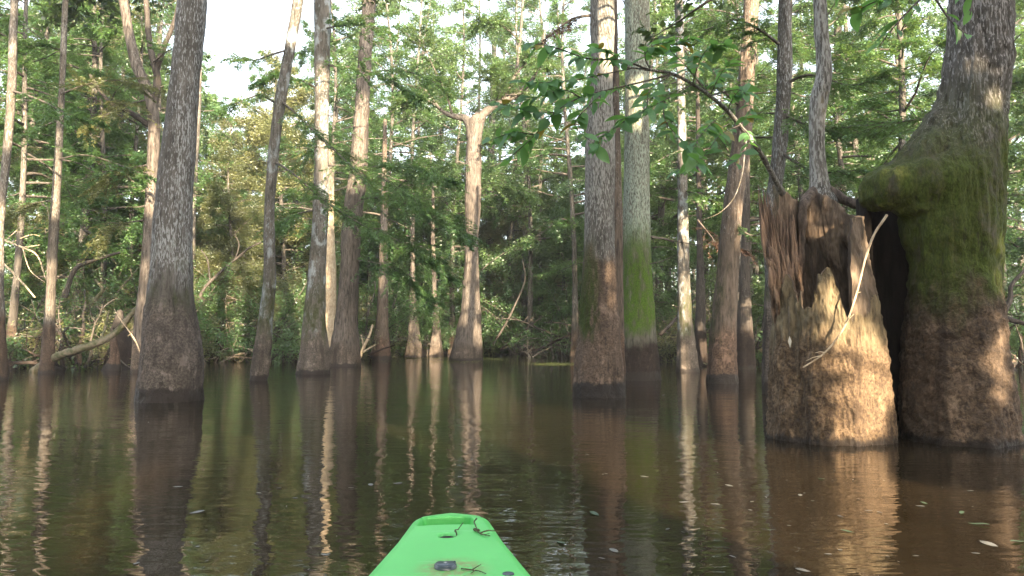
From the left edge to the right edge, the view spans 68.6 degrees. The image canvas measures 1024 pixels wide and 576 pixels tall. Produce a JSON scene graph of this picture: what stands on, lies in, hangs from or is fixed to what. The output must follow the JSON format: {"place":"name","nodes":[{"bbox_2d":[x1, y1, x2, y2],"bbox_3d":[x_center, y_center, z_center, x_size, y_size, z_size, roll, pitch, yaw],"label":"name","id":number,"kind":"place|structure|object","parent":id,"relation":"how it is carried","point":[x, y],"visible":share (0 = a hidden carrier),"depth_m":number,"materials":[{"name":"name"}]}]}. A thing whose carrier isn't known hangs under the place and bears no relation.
{"place":"outdoors","nodes":[
{"label":"outdoors","id":0,"kind":"place"},
{"bbox_2d":[0,353,1023,575],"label":"swamp water","id":1,"kind":"structure","parent":0,"point":[81,494],"depth_m":4.67,"materials":[{"name":"brown liquid"}]},
{"bbox_2d":[8,289,99,370],"bbox_3d":[-14.535,1.431,23.378,2.328,3.002,4.066,0,-4,-2],"label":"sapling","id":2,"kind":"object","parent":1,"relation":"on","point":[61,366],"visible":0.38,"depth_m":23.68,"materials":[{"name":"brown plant"}]},
{"bbox_2d":[0,0,113,287],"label":"background tree","id":3,"kind":"object","parent":1,"relation":"on","point":[17,166],"visible":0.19,"depth_m":31.28,"materials":[{"name":"green plant"}]},
{"bbox_2d":[0,0,117,368],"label":"background tree","id":4,"kind":"object","parent":1,"relation":"on","point":[21,195],"visible":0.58,"depth_m":24.32,"materials":[{"name":"green plant"}]},
{"bbox_2d":[0,0,118,380],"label":"swamp tree","id":5,"kind":"object","parent":1,"relation":"on","point":[12,96],"visible":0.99,"depth_m":17.14,"materials":[{"name":"brown plant"}]},
{"bbox_2d":[6,284,116,368],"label":"shrub","id":6,"kind":"object","parent":1,"relation":"on","point":[33,348],"visible":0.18,"depth_m":25.39,"materials":[{"name":"green plant"}]},
{"bbox_2d":[4,118,136,330],"bbox_3d":[-20.403,-2.381,33.931,7.518,12.079,7.733,-4,-6,44],"label":"background tree","id":7,"kind":"object","parent":1,"relation":"on","point":[60,268],"visible":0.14,"depth_m":32.88,"materials":[{"name":"green plant"}]},
{"bbox_2d":[6,282,134,368],"bbox_3d":[-14.103,1.694,25.692,4.777,3.590,5.308,0,-4,-6],"label":"shrub","id":8,"kind":"object","parent":1,"relation":"on","point":[96,349],"visible":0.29,"depth_m":24.48,"materials":[{"name":"green plant"}]},
{"bbox_2d":[0,0,141,344],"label":"background tree","id":9,"kind":"object","parent":1,"relation":"on","point":[46,36],"visible":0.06,"depth_m":36.79,"materials":[{"name":"green plant"}]},
{"bbox_2d":[4,249,138,369],"bbox_3d":[-16.991,1.454,26.773,6.564,6.204,11.247,2,-5,-23],"label":"shrub","id":10,"kind":"object","parent":1,"relation":"on","point":[18,344],"visible":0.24,"depth_m":27.27,"materials":[{"name":"green plant"}]},
{"bbox_2d":[0,0,146,333],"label":"background tree","id":11,"kind":"object","parent":1,"relation":"on","point":[90,29],"visible":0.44,"depth_m":29.92,"materials":[{"name":"green plant"}]},
{"bbox_2d":[29,306,135,371],"bbox_3d":[-12.269,1.423,21.069,3.830,2.101,0.978,-1,-4,16],"label":"fallen limb","id":12,"kind":"object","parent":1,"relation":"on","point":[81,348],"visible":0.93,"depth_m":20.69,"materials":[{"name":"wood"}]},
{"bbox_2d":[0,0,175,372],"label":"swamp tree","id":13,"kind":"object","parent":1,"relation":"on","point":[46,362],"visible":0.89,"depth_m":20.94,"materials":[{"name":"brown plant"}]},
{"bbox_2d":[0,0,205,362],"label":"background tree","id":14,"kind":"object","parent":1,"relation":"on","point":[101,144],"visible":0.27,"depth_m":29.97,"materials":[{"name":"green plant"}]},
{"bbox_2d":[4,187,216,367],"bbox_3d":[-16.478,0.291,29.402,9.048,8.253,11.524,3,-5,-38],"label":"shrub","id":15,"kind":"object","parent":1,"relation":"on","point":[90,325],"visible":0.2,"depth_m":28.39,"materials":[{"name":"green plant"}]},
{"bbox_2d":[0,0,227,316],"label":"background tree","id":16,"kind":"object","parent":1,"relation":"on","point":[164,95],"visible":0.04,"depth_m":38.41,"materials":[{"name":"green plant"}]},
{"bbox_2d":[102,309,131,368],"bbox_3d":[-12.920,1.883,24.996,1.298,2.368,1.234,0,-4,0],"label":"cypress knee","id":17,"kind":"object","parent":1,"relation":"on","point":[124,341],"visible":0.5,"depth_m":24.67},
{"bbox_2d":[37,0,212,372],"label":"swamp tree","id":18,"kind":"object","parent":1,"relation":"on","point":[152,123],"visible":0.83,"depth_m":21.10,"materials":[{"name":"green plant"}]},
{"bbox_2d":[32,1,220,320],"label":"background tree","id":19,"kind":"object","parent":1,"relation":"on","point":[123,54],"visible":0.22,"depth_m":32.26,"materials":[{"name":"green plant"}]},
{"bbox_2d":[57,280,228,366],"bbox_3d":[-13.488,1.733,26.933,6.053,4.335,7.084,0,-4,-2],"label":"shrub","id":20,"kind":"object","parent":1,"relation":"on","point":[205,344],"visible":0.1,"depth_m":27.45,"materials":[{"name":"green plant"}]},
{"bbox_2d":[32,200,262,354],"bbox_3d":[-14.023,0.645,30.555,11.732,7.428,9.078,-2,-5,30],"label":"shrub","id":21,"kind":"object","parent":1,"relation":"on","point":[204,314],"visible":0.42,"depth_m":29.35,"materials":[{"name":"green plant"}]},
{"bbox_2d":[61,130,233,313],"bbox_3d":[-15.925,-1.891,34.041,7.316,11.056,7.139,-3,-5,36],"label":"background tree","id":22,"kind":"object","parent":1,"relation":"on","point":[198,211],"visible":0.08,"depth_m":33.98,"materials":[{"name":"green plant"}]},
{"bbox_2d":[40,0,280,327],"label":"background tree","id":23,"kind":"object","parent":1,"relation":"on","point":[207,101],"visible":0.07,"depth_m":42.31,"materials":[{"name":"green plant"}]},
{"bbox_2d":[64,0,261,246],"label":"background tree","id":24,"kind":"object","parent":1,"relation":"on","point":[213,110],"visible":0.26,"depth_m":36.44,"materials":[{"name":"green plant"}]},
{"bbox_2d":[134,0,206,402],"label":"swamp tree","id":25,"kind":"object","parent":1,"relation":"on","point":[171,364],"visible":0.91,"depth_m":10.97,"materials":[{"name":"grey plant"}]},
{"bbox_2d":[193,66,201,309],"bbox_3d":[-14.449,-4.949,34.448,0.639,17.266,0.621,-4,-6,44],"label":"swamp tree","id":26,"kind":"object","parent":1,"relation":"on","point":[196,162],"visible":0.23,"depth_m":34.44,"materials":[{"name":"grey plant"}]},
{"bbox_2d":[195,142,297,337],"bbox_3d":[-13.421,-1.584,35.922,6.744,10.696,6.963,-2,-4,22],"label":"background tree","id":27,"kind":"object","parent":1,"relation":"on","point":[236,210],"visible":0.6,"depth_m":35.52,"materials":[{"name":"green plant"}]},
{"bbox_2d":[202,291,292,362],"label":"shrub","id":28,"kind":"object","parent":1,"relation":"on","point":[208,354],"visible":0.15,"depth_m":32.80,"materials":[{"name":"green plant"}]},
{"bbox_2d":[195,112,300,323],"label":"background tree","id":29,"kind":"object","parent":1,"relation":"on","point":[237,143],"visible":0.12,"depth_m":43.50,"materials":[{"name":"green plant"}]},
{"bbox_2d":[193,268,307,363],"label":"shrub","id":30,"kind":"object","parent":1,"relation":"on","point":[296,303],"visible":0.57,"depth_m":32.14,"materials":[{"name":"green plant"}]},
{"bbox_2d":[217,47,308,270],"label":"background tree","id":31,"kind":"object","parent":1,"relation":"on","point":[252,78],"visible":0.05,"depth_m":56.02,"materials":[{"name":"green plant"}]},
{"bbox_2d":[195,42,375,327],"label":"background tree","id":32,"kind":"object","parent":1,"relation":"on","point":[259,126],"visible":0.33,"depth_m":42.25,"materials":[{"name":"green plant"}]},
{"bbox_2d":[247,164,368,300],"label":"background tree","id":33,"kind":"object","parent":1,"relation":"on","point":[296,245],"visible":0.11,"depth_m":46.32,"materials":[{"name":"green plant"}]},
{"bbox_2d":[218,0,427,380],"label":"swamp tree","id":34,"kind":"object","parent":1,"relation":"on","point":[260,362],"visible":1,"depth_m":16.84,"materials":[{"name":"green plant"}]},
{"bbox_2d":[246,38,402,313],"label":"background tree","id":35,"kind":"object","parent":1,"relation":"on","point":[351,63],"visible":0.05,"depth_m":51.07,"materials":[{"name":"green plant"}]},
{"bbox_2d":[240,0,416,273],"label":"background tree","id":36,"kind":"object","parent":1,"relation":"on","point":[345,92],"visible":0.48,"depth_m":40.76,"materials":[{"name":"green plant"}]},
{"bbox_2d":[326,149,336,346],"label":"swamp tree","id":37,"kind":"object","parent":1,"relation":"on","point":[331,295],"visible":0.41,"depth_m":29.97,"materials":[{"name":"brown wood"}]},
{"bbox_2d":[246,0,434,374],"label":"swamp tree","id":38,"kind":"object","parent":1,"relation":"on","point":[314,356],"visible":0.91,"depth_m":20.31,"materials":[{"name":"green plant"}]},
{"bbox_2d":[241,236,452,359],"bbox_3d":[-7.388,1.044,39.758,10.172,8.253,13.032,-1,-4,13],"label":"shrub","id":39,"kind":"object","parent":1,"relation":"on","point":[410,310],"visible":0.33,"depth_m":38.80,"materials":[{"name":"green plant"}]},
{"bbox_2d":[284,0,424,285],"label":"background tree","id":40,"kind":"object","parent":1,"relation":"on","point":[392,5],"visible":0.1,"depth_m":50.64,"materials":[{"name":"green plant"}]},
{"bbox_2d":[334,109,419,353],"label":"background tree","id":41,"kind":"object","parent":1,"relation":"on","point":[370,131],"visible":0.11,"depth_m":49.89,"materials":[{"name":"green plant"}]},
{"bbox_2d":[370,119,390,359],"bbox_3d":[-6.431,-2.322,37.261,1.057,12.432,0.981,2,-5,-25],"label":"swamp tree","id":42,"kind":"object","parent":1,"relation":"on","point":[381,325],"visible":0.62,"depth_m":36.84,"materials":[{"name":"brown plant"}]},
{"bbox_2d":[300,0,464,272],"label":"background tree","id":43,"kind":"object","parent":1,"relation":"on","point":[390,54],"visible":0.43,"depth_m":44.64,"materials":[{"name":"green plant"}]},
{"bbox_2d":[279,0,488,366],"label":"swamp tree","id":44,"kind":"object","parent":1,"relation":"on","point":[345,347],"visible":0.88,"depth_m":26.12,"materials":[{"name":"green plant"}]},
{"bbox_2d":[358,313,427,359],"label":"shrub","id":45,"kind":"object","parent":1,"relation":"on","point":[391,341],"visible":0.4,"depth_m":38.26,"materials":[{"name":"green plant"}]},
{"bbox_2d":[340,1,459,318],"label":"background tree","id":46,"kind":"object","parent":1,"relation":"on","point":[412,60],"visible":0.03,"depth_m":62.47,"materials":[{"name":"green plant"}]},
{"bbox_2d":[360,249,461,356],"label":"shrub","id":47,"kind":"object","parent":1,"relation":"on","point":[429,315],"visible":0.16,"depth_m":45.40,"materials":[{"name":"green plant"}]},
{"bbox_2d":[336,0,493,350],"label":"background tree","id":48,"kind":"object","parent":1,"relation":"on","point":[448,195],"visible":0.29,"depth_m":48.56,"materials":[{"name":"green plant"}]},
{"bbox_2d":[404,179,425,357],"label":"swamp tree","id":49,"kind":"object","parent":1,"relation":"on","point":[414,328],"visible":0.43,"depth_m":42.66,"materials":[{"name":"brown plant"}]},
{"bbox_2d":[336,0,500,349],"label":"background tree","id":50,"kind":"object","parent":1,"relation":"on","point":[418,131],"visible":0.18,"depth_m":57.34,"materials":[{"name":"green plant"}]},
{"bbox_2d":[361,264,508,354],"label":"shrub","id":51,"kind":"object","parent":1,"relation":"on","point":[428,328],"visible":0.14,"depth_m":48.76,"materials":[{"name":"green plant"}]},
{"bbox_2d":[428,182,443,356],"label":"swamp tree","id":52,"kind":"object","parent":1,"relation":"on","point":[435,350],"visible":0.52,"depth_m":45.75,"materials":[{"name":"brown plant"}]},
{"bbox_2d":[392,150,485,353],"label":"background tree","id":53,"kind":"object","parent":1,"relation":"on","point":[436,239],"visible":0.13,"depth_m":55.94,"materials":[{"name":"green plant"}]},
{"bbox_2d":[395,46,482,272],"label":"background tree","id":54,"kind":"object","parent":1,"relation":"on","point":[453,126],"visible":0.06,"depth_m":67.92,"materials":[{"name":"green plant"}]},
{"bbox_2d":[394,0,499,349],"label":"background tree","id":55,"kind":"object","parent":1,"relation":"on","point":[437,129],"visible":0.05,"depth_m":66.80,"materials":[{"name":"green plant"}]},
{"bbox_2d":[369,513,529,575],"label":"kayak","id":56,"kind":"object","parent":1,"relation":"on","point":[433,545],"visible":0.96,"depth_m":1.96,"materials":[{"name":"green plastic"}]},
{"bbox_2d":[388,0,522,354],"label":"background tree","id":57,"kind":"object","parent":1,"relation":"on","point":[463,58],"visible":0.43,"depth_m":50.76,"materials":[{"name":"green plant"}]},
{"bbox_2d":[379,0,563,360],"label":"swamp tree","id":58,"kind":"object","parent":1,"relation":"on","point":[467,344],"visible":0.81,"depth_m":35.40,"materials":[{"name":"green plant"}]},
{"bbox_2d":[430,0,514,351],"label":"background tree","id":59,"kind":"object","parent":1,"relation":"on","point":[467,14],"visible":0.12,"depth_m":59.99,"materials":[{"name":"green plant"}]},
{"bbox_2d":[431,288,553,354],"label":"shrub","id":60,"kind":"object","parent":1,"relation":"on","point":[491,348],"visible":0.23,"depth_m":49.67,"materials":[{"name":"green plant"}]},
{"bbox_2d":[456,183,545,333],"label":"background tree","id":61,"kind":"object","parent":1,"relation":"on","point":[490,233],"visible":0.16,"depth_m":55.74,"materials":[{"name":"green plant"}]},
{"bbox_2d":[445,244,570,357],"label":"shrub","id":62,"kind":"object","parent":1,"relation":"on","point":[496,332],"visible":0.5,"depth_m":46.61,"materials":[{"name":"green plant"}]},
{"bbox_2d":[438,0,584,354],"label":"background tree","id":63,"kind":"object","parent":1,"relation":"on","point":[511,241],"visible":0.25,"depth_m":52.27,"materials":[{"name":"green plant"}]},
{"bbox_2d":[457,231,583,357],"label":"shrub","id":64,"kind":"object","parent":1,"relation":"on","point":[564,308],"visible":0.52,"depth_m":42.78,"materials":[{"name":"green plant"}]},
{"bbox_2d":[461,0,586,353],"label":"background tree","id":65,"kind":"object","parent":1,"relation":"on","point":[492,203],"visible":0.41,"depth_m":49.97,"materials":[{"name":"green plant"}]},
{"bbox_2d":[482,180,565,334],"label":"background tree","id":66,"kind":"object","parent":1,"relation":"on","point":[518,234],"visible":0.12,"depth_m":53.40,"materials":[{"name":"green plant"}]},
{"bbox_2d":[488,277,570,355],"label":"shrub","id":67,"kind":"object","parent":1,"relation":"on","point":[523,318],"visible":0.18,"depth_m":47.68,"materials":[{"name":"green plant"}]},
{"bbox_2d":[479,0,584,356],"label":"background tree","id":68,"kind":"object","parent":1,"relation":"on","point":[530,212],"visible":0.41,"depth_m":45.90,"materials":[{"name":"green plant"}]},
{"bbox_2d":[494,0,589,266],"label":"background tree","id":69,"kind":"object","parent":1,"relation":"on","point":[574,66],"visible":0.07,"depth_m":64.98,"materials":[{"name":"green plant"}]},
{"bbox_2d":[512,153,584,353],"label":"background tree","id":70,"kind":"object","parent":1,"relation":"on","point":[551,187],"visible":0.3,"depth_m":48.25,"materials":[{"name":"green plant"}]},
{"bbox_2d":[481,0,655,358],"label":"background tree","id":71,"kind":"object","parent":1,"relation":"on","point":[562,18],"visible":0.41,"depth_m":40.22,"materials":[{"name":"green plant"}]},
{"bbox_2d":[532,0,625,398],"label":"swamp tree","id":72,"kind":"object","parent":1,"relation":"on","point":[598,372],"visible":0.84,"depth_m":11.77,"materials":[{"name":"brown plant"}]},
{"bbox_2d":[500,0,661,380],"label":"swamp tree","id":73,"kind":"object","parent":1,"relation":"on","point":[642,362],"visible":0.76,"depth_m":17.08,"materials":[{"name":"green plant"}]},
{"bbox_2d":[613,0,625,385],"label":"swamp tree","id":74,"kind":"object","parent":1,"relation":"on","point":[618,213],"visible":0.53,"depth_m":15.06,"materials":[{"name":"brown plant"}]},
{"bbox_2d":[525,44,715,353],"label":"background tree","id":75,"kind":"object","parent":1,"relation":"on","point":[560,244],"visible":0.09,"depth_m":45.21,"materials":[{"name":"green plant"}]},
{"bbox_2d":[553,0,715,290],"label":"background tree","id":76,"kind":"object","parent":1,"relation":"on","point":[654,20],"visible":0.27,"depth_m":32.16,"materials":[{"name":"green plant"}]},
{"bbox_2d":[532,0,752,348],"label":"background tree","id":77,"kind":"object","parent":1,"relation":"on","point":[661,209],"visible":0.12,"depth_m":39.99,"materials":[{"name":"green plant"}]},
{"bbox_2d":[621,0,763,259],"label":"background tree","id":78,"kind":"object","parent":1,"relation":"on","point":[689,137],"visible":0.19,"depth_m":34.65,"materials":[{"name":"green plant"}]},
{"bbox_2d":[694,67,707,366],"bbox_3d":[6.748,-2.532,27.277,0.578,11.405,0.577,0,-4,0],"label":"swamp tree","id":79,"kind":"object","parent":1,"relation":"on","point":[700,332],"visible":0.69,"depth_m":26.96,"materials":[{"name":"brown plant"}]},
{"bbox_2d":[655,288,760,362],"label":"shrub","id":80,"kind":"object","parent":1,"relation":"on","point":[665,351],"visible":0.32,"depth_m":31.97,"materials":[{"name":"green plant"}]},
{"bbox_2d":[653,242,764,345],"bbox_3d":[8.702,1.017,35.680,8.700,7.428,10.892,3,-5,-37],"label":"shrub","id":81,"kind":"object","parent":1,"relation":"on","point":[663,298],"visible":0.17,"depth_m":34.87,"materials":[{"name":"green plant"}]},
{"bbox_2d":[621,0,799,371],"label":"swamp tree","id":82,"kind":"object","parent":1,"relation":"on","point":[687,357],"visible":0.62,"depth_m":21.92,"materials":[{"name":"green plant"}]},
{"bbox_2d":[658,265,764,358],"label":"shrub","id":83,"kind":"object","parent":1,"relation":"on","point":[759,300],"visible":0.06,"depth_m":32.90,"materials":[{"name":"green plant"}]},
{"bbox_2d":[650,0,791,351],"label":"background tree","id":84,"kind":"object","parent":1,"relation":"on","point":[723,185],"visible":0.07,"depth_m":43.28,"materials":[{"name":"green plant"}]},
{"bbox_2d":[645,0,813,383],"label":"swamp tree","id":85,"kind":"object","parent":1,"relation":"on","point":[722,368],"visible":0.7,"depth_m":15.70,"materials":[{"name":"brown plant"}]},
{"bbox_2d":[656,0,811,331],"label":"background tree","id":86,"kind":"object","parent":1,"relation":"on","point":[725,124],"visible":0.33,"depth_m":27.94,"materials":[{"name":"green plant"}]},
{"bbox_2d":[673,31,806,350],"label":"background tree","id":87,"kind":"object","parent":1,"relation":"on","point":[759,65],"depth_m":52.11,"materials":[{"name":"green plant"}]},
{"bbox_2d":[737,158,755,369],"bbox_3d":[7.438,-2.256,24.228,0.696,10.412,0.750,0,-4,0],"label":"swamp tree","id":88,"kind":"object","parent":1,"relation":"on","point":[746,359],"visible":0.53,"depth_m":23.89,"materials":[{"name":"brown plant"}]},
{"bbox_2d":[652,0,853,341],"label":"background tree","id":89,"kind":"object","parent":1,"relation":"on","point":[732,108],"visible":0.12,"depth_m":36.09,"materials":[{"name":"green plant"}]},
{"bbox_2d":[624,0,921,393],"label":"swamp tree","id":90,"kind":"object","parent":1,"relation":"on","point":[783,119],"visible":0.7,"depth_m":12.42,"materials":[{"name":"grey plant"}]},
{"bbox_2d":[689,0,877,263],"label":"background tree","id":91,"kind":"object","parent":1,"relation":"on","point":[710,181],"visible":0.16,"depth_m":30.88,"materials":[{"name":"green plant"}]},
{"bbox_2d":[704,2,872,326],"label":"background tree","id":92,"kind":"object","parent":1,"relation":"on","point":[801,62],"visible":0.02,"depth_m":41.91,"materials":[{"name":"green plant"}]},
{"bbox_2d":[736,0,911,290],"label":"background tree","id":93,"kind":"object","parent":1,"relation":"on","point":[847,161],"visible":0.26,"depth_m":24.53,"materials":[{"name":"green plant"}]},
{"bbox_2d":[758,185,897,446],"bbox_3d":[2.773,0.320,6.724,1.145,2.636,1.069,0,-4,0],"label":"hollow stump","id":94,"kind":"object","parent":1,"relation":"on","point":[839,392],"visible":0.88,"depth_m":6.41,"materials":[{"name":"brown wood"}]},
{"bbox_2d":[482,32,785,195],"bbox_3d":[1.380,-1.127,5.275,3.794,1.023,0.806,4,-6,-44],"label":"leafy branch","id":95,"kind":"object","parent":94,"relation":"attached to","point":[691,156],"visible":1,"depth_m":4.59,"materials":[{"name":"green plant"}]},
{"bbox_2d":[797,0,856,284],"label":"young tree","id":96,"kind":"object","parent":94,"relation":"on","point":[819,181],"visible":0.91,"depth_m":7.27,"materials":[{"name":"grey plant"}]},
{"bbox_2d":[803,214,887,367],"bbox_3d":[2.739,0.026,6.162,0.701,1.261,0.088,0,-4,2],"label":"dead stick","id":97,"kind":"object","parent":94,"relation":"on","point":[863,265],"visible":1,"depth_m":6.15,"materials":[{"name":"brown wood"}]},
{"bbox_2d":[752,0,932,198],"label":"background tree","id":98,"kind":"object","parent":1,"relation":"on","point":[845,26],"visible":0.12,"depth_m":30.00,"materials":[{"name":"green plant"}]},
{"bbox_2d":[803,0,1017,278],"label":"background tree","id":99,"kind":"object","parent":1,"relation":"on","point":[900,44],"visible":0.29,"depth_m":20.42,"materials":[{"name":"green plant"}]},
{"bbox_2d":[826,0,1022,224],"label":"background tree","id":100,"kind":"object","parent":1,"relation":"on","point":[932,19],"visible":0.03,"depth_m":38.04,"materials":[{"name":"green plant"}]},
{"bbox_2d":[837,0,1023,448],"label":"swamp tree","id":101,"kind":"object","parent":1,"relation":"on","point":[935,188],"visible":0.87,"depth_m":6.40,"materials":[{"name":"green plant"}]},
{"bbox_2d":[919,0,1023,363],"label":"background tree","id":102,"kind":"object","parent":1,"relation":"on","point":[940,25],"visible":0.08,"depth_m":30.66,"materials":[{"name":"green plant"}]},
{"bbox_2d":[1003,0,1023,331],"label":"background tree","id":103,"kind":"object","parent":1,"relation":"on","point":[1017,85],"visible":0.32,"depth_m":20.26,"materials":[{"name":"green plant"}]},
{"bbox_2d":[1004,206,1023,369],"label":"shrub","id":104,"kind":"object","parent":1,"relation":"on","point":[1021,318],"visible":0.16,"depth_m":23.80,"materials":[{"name":"green plant"}]},
{"bbox_2d":[0,0,1023,312],"label":"sky","id":105,"kind":"structure","parent":0,"point":[241,27],"materials":[{"name":"white"}]},
{"bbox_2d":[835,0,973,54],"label":"leafy bough","id":106,"kind":"object","parent":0,"point":[855,20],"visible":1,"depth_m":3.29,"materials":[{"name":"green plant"}]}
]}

